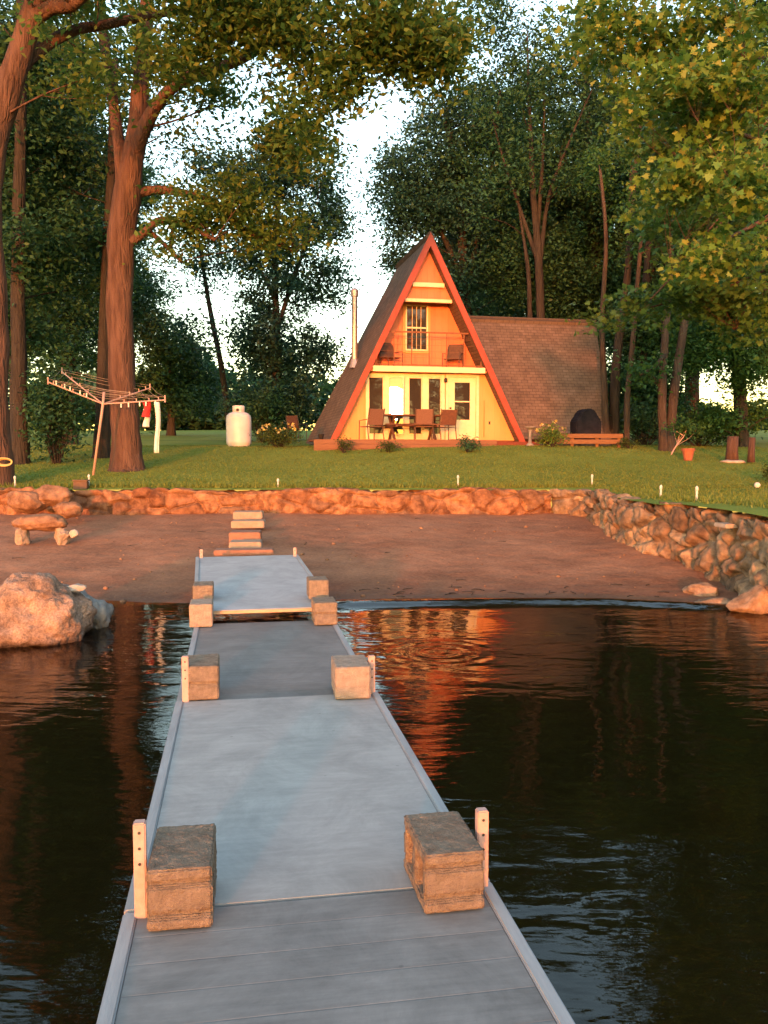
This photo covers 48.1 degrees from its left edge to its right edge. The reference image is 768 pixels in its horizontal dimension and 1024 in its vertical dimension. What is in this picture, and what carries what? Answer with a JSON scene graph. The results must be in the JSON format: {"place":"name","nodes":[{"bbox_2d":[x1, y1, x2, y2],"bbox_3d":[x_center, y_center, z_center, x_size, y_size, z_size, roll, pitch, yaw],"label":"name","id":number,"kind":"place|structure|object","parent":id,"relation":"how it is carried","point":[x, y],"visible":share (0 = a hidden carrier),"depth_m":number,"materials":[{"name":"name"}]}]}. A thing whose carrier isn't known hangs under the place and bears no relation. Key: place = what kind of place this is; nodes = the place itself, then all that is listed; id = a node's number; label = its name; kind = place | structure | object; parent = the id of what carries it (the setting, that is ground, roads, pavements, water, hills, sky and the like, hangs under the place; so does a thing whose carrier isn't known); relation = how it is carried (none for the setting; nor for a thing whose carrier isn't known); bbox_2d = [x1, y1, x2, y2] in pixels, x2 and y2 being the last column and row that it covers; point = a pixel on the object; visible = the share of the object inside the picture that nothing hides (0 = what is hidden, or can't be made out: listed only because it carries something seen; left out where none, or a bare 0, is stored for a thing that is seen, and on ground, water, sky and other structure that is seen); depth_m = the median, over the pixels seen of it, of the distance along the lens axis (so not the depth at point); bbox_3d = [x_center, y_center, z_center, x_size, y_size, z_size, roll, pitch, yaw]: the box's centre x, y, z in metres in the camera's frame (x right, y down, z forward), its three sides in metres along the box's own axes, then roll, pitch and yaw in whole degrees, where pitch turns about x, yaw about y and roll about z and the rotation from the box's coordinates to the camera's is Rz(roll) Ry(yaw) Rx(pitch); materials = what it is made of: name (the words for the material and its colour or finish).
{"place":"outdoors","nodes":[
{"label":"outdoors","id":0,"kind":"place"},
{"bbox_2d":[0,513,737,602],"bbox_3d":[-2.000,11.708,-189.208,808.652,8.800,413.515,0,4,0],"label":"beach","id":1,"kind":"structure","parent":0,"point":[462,546],"depth_m":12.41,"materials":[{"name":"sand"}]},
{"bbox_2d":[6,491,49,513],"bbox_3d":[-6.457,-0.178,15.618,0.785,0.428,0.592,0,4,0],"label":"rubble rock","id":2,"kind":"object","parent":1,"relation":"on","point":[28,502],"visible":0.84,"depth_m":15.43,"materials":[{"name":"brown stone"}]},
{"bbox_2d":[11,513,78,544],"bbox_3d":[-5.271,0.308,13.410,1.063,0.566,0.423,0,4,0],"label":"stone bench","id":3,"kind":"object","parent":1,"relation":"on","point":[44,522],"visible":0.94,"depth_m":13.30,"materials":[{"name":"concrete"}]},
{"bbox_2d":[0,572,96,647],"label":"boulder","id":4,"kind":"object","parent":1,"relation":"on","point":[42,609],"visible":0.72,"depth_m":7.52,"materials":[{"name":"stone"}]},
{"bbox_2d":[67,583,85,591],"bbox_3d":[-2.866,0.703,7.957,0.176,0.077,0.204,3,5,33],"label":"flat rock","id":5,"kind":"object","parent":4,"relation":"on","point":[77,587],"visible":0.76,"depth_m":7.92,"materials":[{"name":"stone"}]},
{"bbox_2d":[33,484,73,506],"bbox_3d":[-6.077,-0.280,15.723,0.772,0.453,0.524,0,4,0],"label":"rubble rock","id":6,"kind":"object","parent":1,"relation":"on","point":[51,495],"visible":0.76,"depth_m":15.57,"materials":[{"name":"brown stone"}]},
{"bbox_2d":[52,501,82,518],"bbox_3d":[-5.641,-0.033,15.322,0.532,0.315,0.354,0,4,0],"label":"rubble rock","id":7,"kind":"object","parent":1,"relation":"on","point":[66,509],"visible":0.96,"depth_m":15.22,"materials":[{"name":"brown stone"}]},
{"bbox_2d":[80,590,113,628],"bbox_3d":[-2.908,1.051,8.398,0.498,0.607,0.590,0,4,0],"label":"grey rock","id":8,"kind":"object","parent":1,"relation":"on","point":[103,615],"visible":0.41,"depth_m":8.26,"materials":[{"name":"stone"}]},
{"bbox_2d":[214,548,273,555],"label":"red slab","id":9,"kind":"structure","parent":1,"relation":"on","point":[239,551],"depth_m":11.33,"materials":[{"name":"concrete"}]},
{"bbox_2d":[229,530,261,541],"bbox_3d":[-2.139,0.380,13.303,0.470,0.170,0.500,0,4,-5],"label":"concrete step","id":10,"kind":"object","parent":1,"relation":"on","point":[244,534],"visible":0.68,"depth_m":13.06,"materials":[{"name":"concrete"}]},
{"bbox_2d":[229,539,262,547],"bbox_3d":[-1.982,0.469,12.357,0.452,0.110,0.400,0,4,-5],"label":"concrete step","id":11,"kind":"object","parent":1,"relation":"on","point":[255,543],"visible":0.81,"depth_m":12.17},
{"bbox_2d":[231,519,265,527],"bbox_3d":[-2.305,0.200,14.635,0.554,0.120,0.380,0,4,-4],"label":"concrete step","id":12,"kind":"object","parent":1,"relation":"on","point":[248,523],"visible":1,"depth_m":14.46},
{"bbox_2d":[233,510,263,518],"bbox_3d":[-2.449,0.051,15.547,0.517,0.130,0.420,0,4,-4],"label":"concrete step","id":13,"kind":"object","parent":1,"relation":"on","point":[248,514],"visible":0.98,"depth_m":15.34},
{"bbox_2d":[0,486,550,514],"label":"stone wall","id":14,"kind":"structure","parent":1,"relation":"on","point":[312,500],"depth_m":16.52,"materials":[{"name":"stone"}]},
{"bbox_2d":[72,480,89,488],"bbox_3d":[-5.901,-0.529,16.752,0.290,0.200,0.230,-1,4,-8],"label":"dark box","id":15,"kind":"object","parent":14,"relation":"on","point":[80,484],"visible":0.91,"depth_m":16.66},
{"bbox_2d":[96,548,574,1023],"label":"dock","id":16,"kind":"object","parent":1,"relation":"on","point":[293,779],"visible":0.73,"depth_m":2.99,"materials":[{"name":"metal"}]},
{"bbox_2d":[146,823,216,931],"bbox_3d":[-0.645,1.166,2.770,0.200,0.193,0.325,-1,4,-9],"label":"concrete block","id":17,"kind":"object","parent":16,"relation":"on","point":[181,875],"depth_m":2.62,"materials":[{"name":"concrete"}]},
{"bbox_2d":[189,598,213,626],"bbox_3d":[-1.564,0.861,7.372,0.196,0.193,0.305,-1,4,-10],"label":"concrete block","id":18,"kind":"object","parent":16,"relation":"on","point":[200,612],"depth_m":7.23,"materials":[{"name":"concrete"}]},
{"bbox_2d":[193,581,213,598],"bbox_3d":[-1.663,0.721,7.920,0.186,0.133,0.285,-1,4,-10],"label":"concrete block","id":19,"kind":"object","parent":16,"relation":"on","point":[203,589],"depth_m":7.79,"materials":[{"name":"concrete"}]},
{"bbox_2d":[188,653,219,699],"bbox_3d":[-1.102,0.998,5.227,0.200,0.203,0.325,-1,4,-10],"label":"concrete block","id":20,"kind":"object","parent":16,"relation":"on","point":[204,675],"depth_m":5.08,"materials":[{"name":"concrete"}]},
{"bbox_2d":[306,576,328,598],"bbox_3d":[-0.611,0.692,7.913,0.185,0.173,0.285,-1,4,-10],"label":"concrete block","id":21,"kind":"object","parent":16,"relation":"on","point":[317,586],"depth_m":7.78,"materials":[{"name":"concrete"}]},
{"bbox_2d":[311,596,337,624],"bbox_3d":[-0.520,0.855,7.467,0.200,0.192,0.325,-1,4,-10],"label":"concrete block","id":22,"kind":"object","parent":16,"relation":"on","point":[324,611],"depth_m":7.32,"materials":[{"name":"concrete"}]},
{"bbox_2d":[331,655,370,698],"bbox_3d":[-0.205,1.001,5.249,0.216,0.193,0.325,-1,4,-8],"label":"concrete block","id":23,"kind":"object","parent":16,"relation":"on","point":[350,676],"depth_m":5.10,"materials":[{"name":"concrete"}]},
{"bbox_2d":[404,811,484,913],"bbox_3d":[0.195,1.159,2.872,0.200,0.193,0.326,-1,4,-11],"label":"concrete block","id":24,"kind":"object","parent":16,"relation":"on","point":[443,860],"depth_m":2.73,"materials":[{"name":"concrete"}]},
{"bbox_2d":[16,518,668,597],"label":"twigs","id":25,"kind":"object","parent":1,"relation":"on","point":[461,587],"visible":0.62,"depth_m":10.26,"materials":[{"name":"wood"}]},
{"bbox_2d":[15,516,676,601],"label":"pebbles","id":26,"kind":"object","parent":1,"relation":"on","point":[326,559],"visible":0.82,"depth_m":12.36,"materials":[{"name":"brown stone"}]},
{"bbox_2d":[549,488,767,595],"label":"stone wall","id":27,"kind":"structure","parent":1,"relation":"on","point":[694,538],"depth_m":11.57,"materials":[{"name":"stone"}]},
{"bbox_2d":[714,522,736,527],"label":"cap slab","id":28,"kind":"structure","parent":27,"relation":"on","point":[724,524],"depth_m":10.23,"materials":[{"name":"stone"}]},
{"bbox_2d":[682,582,718,596],"bbox_3d":[3.728,0.958,10.096,0.407,0.262,0.338,0,4,0],"label":"shore rock","id":29,"kind":"object","parent":1,"relation":"on","point":[703,589],"visible":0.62,"depth_m":10.00,"materials":[{"name":"stone"}]},
{"bbox_2d":[695,597,730,603],"bbox_3d":[3.666,1.041,9.440,0.472,0.213,0.390,0,4,0],"label":"shore rock","id":30,"kind":"object","parent":1,"relation":"on","point":[721,600],"visible":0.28,"depth_m":9.38,"materials":[{"name":"stone"}]},
{"bbox_2d":[726,585,767,613],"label":"shore rock","id":31,"kind":"object","parent":1,"relation":"on","point":[754,599],"visible":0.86,"depth_m":8.96,"materials":[{"name":"stone"}]},
{"bbox_2d":[0,598,767,1023],"bbox_3d":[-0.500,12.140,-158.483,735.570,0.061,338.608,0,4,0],"label":"lake water","id":32,"kind":"structure","parent":0,"point":[602,762],"depth_m":4.45,"materials":[{"name":"liquid"}]},
{"bbox_2d":[0,430,767,516],"bbox_3d":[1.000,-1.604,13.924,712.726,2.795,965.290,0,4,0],"label":"lawn","id":33,"kind":"structure","parent":0,"point":[201,437],"depth_m":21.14,"materials":[{"name":"plant"}]},
{"bbox_2d":[0,19,88,433],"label":"backdrop tree","id":34,"kind":"object","parent":33,"relation":"on","point":[10,364],"depth_m":39.41,"materials":[{"name":"green plant"}]},
{"bbox_2d":[11,346,98,463],"bbox_3d":[-8.228,-2.659,21.375,2.178,2.977,2.034,-1,4,-19],"label":"bush","id":35,"kind":"object","parent":33,"relation":"on","point":[60,420],"visible":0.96,"depth_m":21.21,"materials":[{"name":"green plant"}]},
{"bbox_2d":[0,0,137,464],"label":"shade tree","id":36,"kind":"object","parent":33,"relation":"on","point":[26,254],"visible":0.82,"depth_m":21.40,"materials":[{"name":"green plant"}]},
{"bbox_2d":[0,0,163,458],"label":"shade tree","id":37,"kind":"object","parent":33,"relation":"on","point":[107,174],"visible":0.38,"depth_m":22.63,"materials":[{"name":"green plant"}]},
{"bbox_2d":[3,56,178,444],"bbox_3d":[-11.325,-9.332,29.428,8.010,14.122,7.598,2,4,25],"label":"shade tree","id":38,"kind":"object","parent":33,"relation":"on","point":[85,361],"visible":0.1,"depth_m":28.90,"materials":[{"name":"green plant"}]},
{"bbox_2d":[47,368,165,474],"bbox_3d":[-6.015,-2.037,19.157,2.850,2.488,2.131,0,4,0],"label":"clothesline","id":39,"kind":"object","parent":33,"relation":"on","point":[100,420],"visible":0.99,"depth_m":18.76,"materials":[{"name":"white"}]},
{"bbox_2d":[141,402,151,416],"bbox_3d":[-5.084,-2.193,18.389,0.226,0.322,0.072,0,4,0],"label":"red cloth","id":40,"kind":"object","parent":39,"relation":"hanging from","point":[147,411],"visible":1,"depth_m":18.38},
{"bbox_2d":[142,409,150,426],"bbox_3d":[-5.119,-2.025,18.521,0.189,0.388,0.072,0,4,0],"label":"cloth","id":41,"kind":"object","parent":39,"relation":"hanging from","point":[146,422],"visible":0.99,"depth_m":18.51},
{"bbox_2d":[154,402,160,452],"bbox_3d":[-4.812,-1.789,18.216,0.158,1.077,0.072,0,4,0],"label":"towel","id":42,"kind":"object","parent":39,"relation":"hanging from","point":[158,423],"visible":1,"depth_m":18.21,"materials":[{"name":"white fabric"}]},
{"bbox_2d":[30,122,189,384],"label":"backdrop tree","id":43,"kind":"object","parent":33,"relation":"on","point":[147,205],"visible":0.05,"depth_m":48.02,"materials":[{"name":"green plant"}]},
{"bbox_2d":[0,0,357,471],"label":"oak tree","id":44,"kind":"object","parent":33,"relation":"on","point":[124,236],"visible":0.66,"depth_m":19.48,"materials":[{"name":"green plant"}]},
{"bbox_2d":[132,268,233,435],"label":"slim tree","id":45,"kind":"object","parent":33,"relation":"on","point":[191,389],"visible":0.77,"depth_m":44.73,"materials":[{"name":"green plant"}]},
{"bbox_2d":[151,188,267,423],"bbox_3d":[-7.195,-8.293,36.776,5.273,10.555,4.644,0,4,0],"label":"slim tree","id":46,"kind":"object","parent":33,"relation":"on","point":[205,283],"visible":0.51,"depth_m":36.33,"materials":[{"name":"green plant"}]},
{"bbox_2d":[226,405,251,446],"bbox_3d":[-4.540,-2.674,26.882,0.780,1.290,0.780,0,4,0],"label":"gas tank","id":47,"kind":"object","parent":33,"relation":"on","point":[238,424],"visible":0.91,"depth_m":26.58,"materials":[{"name":"metal"}]},
{"bbox_2d":[0,0,500,485],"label":"oak tree","id":48,"kind":"object","parent":33,"relation":"on","point":[435,40],"visible":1,"depth_m":15.91,"materials":[{"name":"green plant"}]},
{"bbox_2d":[0,457,12,466],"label":"hose coil","id":49,"kind":"object","parent":48,"relation":"hanging from","point":[4,465],"visible":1,"depth_m":16.86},
{"bbox_2d":[220,380,307,441],"bbox_3d":[-4.516,-3.824,32.870,3.218,2.385,3.137,0,4,0],"label":"bush","id":50,"kind":"object","parent":33,"relation":"on","point":[271,415],"visible":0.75,"depth_m":32.48,"materials":[{"name":"green plant"}]},
{"bbox_2d":[158,117,378,436],"bbox_3d":[-4.500,-9.200,34.320,7.561,13.219,6.539,1,4,17],"label":"slim tree","id":51,"kind":"object","parent":33,"relation":"on","point":[275,358],"visible":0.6,"depth_m":33.90,"materials":[{"name":"green plant"}]},
{"bbox_2d":[249,421,305,446],"bbox_3d":[-3.156,-2.307,25.521,1.498,0.842,1.770,-3,5,-39],"label":"flower bush","id":52,"kind":"object","parent":33,"relation":"on","point":[273,435],"visible":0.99,"depth_m":25.34,"materials":[{"name":"green plant"}]},
{"bbox_2d":[285,415,306,439],"bbox_3d":[-2.627,-2.528,25.762,0.440,0.725,0.505,2,4,30],"label":"lawn chair","id":53,"kind":"object","parent":33,"relation":"on","point":[290,420],"visible":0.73,"depth_m":25.58,"materials":[{"name":"fabric"}]},
{"bbox_2d":[333,435,354,452],"bbox_3d":[-1.095,-1.892,24.123,0.635,0.544,0.550,0,4,0],"label":"shrub","id":54,"kind":"object","parent":33,"relation":"on","point":[347,445],"visible":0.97,"depth_m":24.08,"materials":[{"name":"green plant"}]},
{"bbox_2d":[8,343,767,430],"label":"wood","id":55,"kind":"object","parent":33,"relation":"on","point":[203,425],"visible":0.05,"depth_m":74.19,"materials":[{"name":"green plant"}]},
{"bbox_2d":[375,440,402,451],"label":"shrub","id":56,"kind":"object","parent":33,"relation":"on","point":[391,446],"visible":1,"depth_m":23.99,"materials":[{"name":"green plant"}]},
{"bbox_2d":[309,439,496,450],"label":"front deck","id":57,"kind":"structure","parent":33,"relation":"on","point":[329,444],"depth_m":24.88,"materials":[{"name":"brown wood"}]},
{"bbox_2d":[359,408,384,439],"bbox_3d":[-0.357,-2.591,25.338,0.550,0.906,0.631,-2,4,-32],"label":"patio chair","id":58,"kind":"object","parent":57,"relation":"on","point":[375,416],"visible":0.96,"depth_m":25.13,"materials":[{"name":"fabric"}]},
{"bbox_2d":[376,414,447,439],"bbox_3d":[0.818,-2.531,25.857,1.840,0.770,1.500,-1,4,-12],"label":"picnic table","id":59,"kind":"object","parent":57,"relation":"on","point":[391,424],"visible":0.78,"depth_m":25.54,"materials":[{"name":"brown wood"}]},
{"bbox_2d":[414,408,433,439],"bbox_3d":[1.176,-2.601,25.478,0.550,0.906,0.631,0,4,-2],"label":"patio chair","id":60,"kind":"object","parent":57,"relation":"on","point":[424,416],"visible":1,"depth_m":25.23,"materials":[{"name":"fabric"}]},
{"bbox_2d":[432,409,457,439],"bbox_3d":[1.833,-2.623,25.822,0.550,0.906,0.631,-2,4,-22],"label":"patio chair","id":61,"kind":"object","parent":57,"relation":"on","point":[449,417],"visible":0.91,"depth_m":25.59,"materials":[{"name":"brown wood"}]},
{"bbox_2d":[350,73,532,316],"bbox_3d":[2.418,-10.553,36.525,7.024,15.035,7.066,3,5,39],"label":"backdrop tree","id":62,"kind":"object","parent":33,"relation":"on","point":[417,198],"visible":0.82,"depth_m":35.40,"materials":[{"name":"green plant"}]},
{"bbox_2d":[306,231,610,445],"bbox_3d":[2.488,-5.193,29.543,9.870,7.037,6.155,-1,4,-12],"label":"frame cabin","id":63,"kind":"object","parent":33,"relation":"on","point":[511,379],"visible":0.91,"depth_m":27.06,"materials":[{"name":"brown"}]},
{"bbox_2d":[368,376,383,434],"bbox_3d":[-0.252,-3.261,26.372,0.496,1.776,0.095,-1,4,-12],"label":"window","id":64,"kind":"structure","parent":63,"relation":"in","point":[375,383],"depth_m":26.36,"materials":[{"name":"glass"}]},
{"bbox_2d":[379,343,402,365],"bbox_3d":[0.196,-4.805,26.452,0.550,0.906,0.631,-2,4,-32],"label":"balcony chair","id":65,"kind":"object","parent":63,"relation":"on","point":[388,352],"visible":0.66,"depth_m":26.59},
{"bbox_2d":[388,376,403,434],"bbox_3d":[0.375,-3.264,26.418,0.476,1.776,0.095,0,4,5],"label":"window","id":66,"kind":"structure","parent":63,"relation":"in","point":[395,383],"depth_m":26.41,"materials":[{"name":"white glass"}]},
{"bbox_2d":[408,377,422,434],"bbox_3d":[0.958,-3.278,26.628,0.456,1.776,0.095,-1,4,-12],"label":"window","id":67,"kind":"structure","parent":63,"relation":"in","point":[415,384],"depth_m":26.61,"materials":[{"name":"glass"}]},
{"bbox_2d":[406,304,427,350],"bbox_3d":[1.016,-5.763,26.927,0.716,1.416,0.095,-1,4,-12],"label":"window","id":68,"kind":"structure","parent":63,"relation":"in","point":[416,315],"depth_m":26.93,"materials":[{"name":"glass"}]},
{"bbox_2d":[428,377,441,434],"bbox_3d":[1.563,-3.287,26.757,0.446,1.776,0.095,-1,4,-12],"label":"window","id":69,"kind":"structure","parent":63,"relation":"in","point":[434,383],"depth_m":26.74,"materials":[{"name":"glass"}]},
{"bbox_2d":[442,344,462,366],"bbox_3d":[2.156,-4.832,26.865,0.550,0.906,0.631,1,4,18],"label":"balcony chair","id":70,"kind":"object","parent":63,"relation":"on","point":[452,350],"visible":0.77,"depth_m":27.05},
{"bbox_2d":[449,377,475,438],"bbox_3d":[2.445,-3.243,26.931,0.900,1.930,0.090,-1,4,-12],"label":"door","id":71,"kind":"structure","parent":63,"relation":"in","point":[462,390],"depth_m":26.95,"materials":[{"name":"beige paint"}]},
{"bbox_2d":[456,433,487,451],"bbox_3d":[2.471,-1.918,24.064,0.862,0.567,0.769,1,4,9],"label":"shrub","id":72,"kind":"object","parent":33,"relation":"on","point":[468,446],"visible":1,"depth_m":24.02,"materials":[{"name":"green plant"}]},
{"bbox_2d":[402,73,615,316],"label":"backdrop tree","id":73,"kind":"object","parent":33,"relation":"on","point":[446,234],"visible":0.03,"depth_m":47.72,"materials":[{"name":"green plant"}]},
{"bbox_2d":[497,441,539,445],"bbox_3d":[3.985,-1.944,26.534,1.500,0.450,0.630,-1,4,-12],"label":"planter box","id":74,"kind":"object","parent":33,"relation":"on","point":[499,443],"visible":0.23,"depth_m":26.19,"materials":[{"name":"red wood"}]},
{"bbox_2d":[525,426,535,445],"bbox_3d":[4.317,-2.237,25.408,0.340,0.570,0.335,0,4,0],"label":"birdbath","id":75,"kind":"object","parent":33,"relation":"on","point":[529,428],"visible":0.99,"depth_m":25.36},
{"bbox_2d":[427,0,637,318],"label":"backdrop tree","id":76,"kind":"object","parent":33,"relation":"on","point":[526,271],"visible":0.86,"depth_m":33.95,"materials":[{"name":"green plant"}]},
{"bbox_2d":[531,420,570,446],"bbox_3d":[4.915,-2.279,25.052,1.023,0.830,1.129,3,5,37],"label":"flower bush","id":77,"kind":"object","parent":33,"relation":"on","point":[554,434],"visible":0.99,"depth_m":24.93,"materials":[{"name":"green plant"}]},
{"bbox_2d":[497,116,620,372],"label":"shade tree","id":78,"kind":"object","parent":33,"relation":"on","point":[548,256],"visible":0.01,"depth_m":41.44,"materials":[{"name":"green plant"}]},
{"bbox_2d":[441,27,690,357],"bbox_3d":[9.000,-12.548,39.161,13.398,18.440,8.279,0,4,0],"label":"backdrop tree","id":79,"kind":"object","parent":33,"relation":"on","point":[593,243],"visible":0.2,"depth_m":38.31,"materials":[{"name":"green plant"}]},
{"bbox_2d":[544,434,622,447],"bbox_3d":[5.950,-2.102,25.669,2.350,0.460,0.180,0,4,-3],"label":"bench","id":80,"kind":"object","parent":33,"relation":"on","point":[596,441],"visible":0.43,"depth_m":25.59,"materials":[{"name":"wood"}]},
{"bbox_2d":[570,409,600,444],"bbox_3d":[6.140,-2.583,26.178,0.818,1.099,0.560,-1,4,-10],"label":"covered grill","id":81,"kind":"object","parent":33,"relation":"on","point":[585,421],"visible":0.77,"depth_m":25.93,"materials":[{"name":"fabric"}]},
{"bbox_2d":[558,136,637,433],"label":"slender tree","id":82,"kind":"object","parent":33,"relation":"on","point":[600,176],"visible":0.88,"depth_m":28.23,"materials":[{"name":"brown plant"}]},
{"bbox_2d":[617,437,641,448],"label":"shrub","id":83,"kind":"object","parent":33,"relation":"on","point":[625,442],"visible":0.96,"depth_m":25.32,"materials":[{"name":"green plant"}]},
{"bbox_2d":[589,86,674,444],"bbox_3d":[8.996,-8.652,30.315,3.487,12.651,3.142,0,4,0],"label":"slender tree","id":84,"kind":"object","parent":33,"relation":"on","point":[614,418],"visible":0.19,"depth_m":29.13,"materials":[{"name":"brown plant"}]},
{"bbox_2d":[561,115,712,439],"bbox_3d":[11.678,-10.005,36.129,7.598,14.122,8.010,-1,4,-11],"label":"shade tree","id":85,"kind":"object","parent":33,"relation":"on","point":[619,275],"visible":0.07,"depth_m":36.28,"materials":[{"name":"green plant"}]},
{"bbox_2d":[608,169,681,445],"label":"slender tree","id":86,"kind":"object","parent":33,"relation":"on","point":[628,389],"visible":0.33,"depth_m":27.28,"materials":[{"name":"brown plant"}]},
{"bbox_2d":[610,394,686,444],"bbox_3d":[9.093,-3.197,29.848,3.590,1.809,3.480,0,4,0],"label":"bush","id":87,"kind":"object","parent":33,"relation":"on","point":[643,419],"visible":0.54,"depth_m":29.66,"materials":[{"name":"green plant"}]},
{"bbox_2d":[532,0,767,299],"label":"maple tree","id":88,"kind":"object","parent":33,"relation":"on","point":[682,179],"visible":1,"depth_m":8.43,"materials":[{"name":"green plant"}]},
{"bbox_2d":[596,220,714,441],"bbox_3d":[10.960,-7.010,33.782,7.426,8.661,5.908,0,4,0],"label":"backdrop tree","id":89,"kind":"object","parent":33,"relation":"on","point":[642,391],"visible":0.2,"depth_m":33.17,"materials":[{"name":"green plant"}]},
{"bbox_2d":[565,0,767,359],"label":"maple tree","id":90,"kind":"object","parent":33,"relation":"on","point":[710,303],"visible":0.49,"depth_m":12.73,"materials":[{"name":"green plant"}]},
{"bbox_2d":[597,135,766,451],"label":"slender tree","id":91,"kind":"object","parent":33,"relation":"on","point":[666,440],"visible":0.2,"depth_m":24.24,"materials":[{"name":"green plant"}]},
{"bbox_2d":[661,413,708,454],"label":"sapling","id":92,"kind":"object","parent":33,"relation":"on","point":[688,427],"visible":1,"depth_m":23.03,"materials":[{"name":"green plant"}]},
{"bbox_2d":[671,118,699,434],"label":"backdrop tree","id":93,"kind":"object","parent":33,"relation":"on","point":[696,397],"depth_m":43.44,"materials":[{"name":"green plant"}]},
{"bbox_2d":[681,448,694,460],"bbox_3d":[7.764,-1.468,21.951,0.340,0.310,0.335,0,4,0],"label":"clay pot","id":94,"kind":"object","parent":33,"relation":"on","point":[688,453],"visible":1,"depth_m":21.84,"materials":[{"name":"ceramic"}]},
{"bbox_2d":[695,486,698,500],"bbox_3d":[4.586,-0.245,12.611,0.048,0.270,0.046,0,4,0],"label":"stake light","id":95,"kind":"object","parent":33,"relation":"on","point":[696,488],"visible":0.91,"depth_m":12.60,"materials":[{"name":"white paint"}]},
{"bbox_2d":[637,228,767,446],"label":"slender tree","id":96,"kind":"object","parent":33,"relation":"on","point":[744,369],"visible":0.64,"depth_m":25.82,"materials":[{"name":"green plant"}]},
{"bbox_2d":[645,408,763,445],"bbox_3d":[10.293,-2.719,27.975,3.556,1.253,3.328,0,4,0],"label":"bush","id":97,"kind":"object","parent":33,"relation":"on","point":[699,441],"visible":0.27,"depth_m":27.80,"materials":[{"name":"green plant"}]},
{"bbox_2d":[674,0,767,311],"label":"backdrop tree","id":98,"kind":"object","parent":33,"relation":"on","point":[754,5],"visible":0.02,"depth_m":26.86,"materials":[{"name":"green plant"}]},
{"bbox_2d":[720,436,745,462],"bbox_3d":[8.825,-1.553,21.745,0.656,0.727,0.500,0,4,0],"label":"stump post","id":99,"kind":"object","parent":33,"relation":"on","point":[731,456],"visible":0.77,"depth_m":21.62,"materials":[{"name":"brown wood"}]},
{"bbox_2d":[712,81,767,393],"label":"shade tree","id":100,"kind":"object","parent":33,"relation":"on","point":[760,308],"visible":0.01,"depth_m":32.54,"materials":[{"name":"green plant"}]},
{"bbox_2d":[747,437,755,461],"bbox_3d":[9.166,-1.549,21.443,0.186,0.622,0.189,0,4,0],"label":"stump post","id":101,"kind":"object","parent":33,"relation":"on","point":[751,450],"visible":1,"depth_m":21.38,"materials":[{"name":"brown wood"}]},
{"bbox_2d":[754,482,760,487],"bbox_3d":[7.335,-0.526,16.902,0.120,0.120,0.117,0,4,0],"label":"lawn ball","id":102,"kind":"object","parent":33,"relation":"on","point":[757,485],"visible":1,"depth_m":16.86,"materials":[{"name":"white paint"}]},
{"bbox_2d":[756,462,767,482],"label":"shrub","id":103,"kind":"object","parent":33,"relation":"on","point":[766,469],"visible":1,"depth_m":17.44,"materials":[{"name":"green plant"}]},
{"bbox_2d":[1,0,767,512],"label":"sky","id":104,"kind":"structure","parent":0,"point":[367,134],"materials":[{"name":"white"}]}
]}

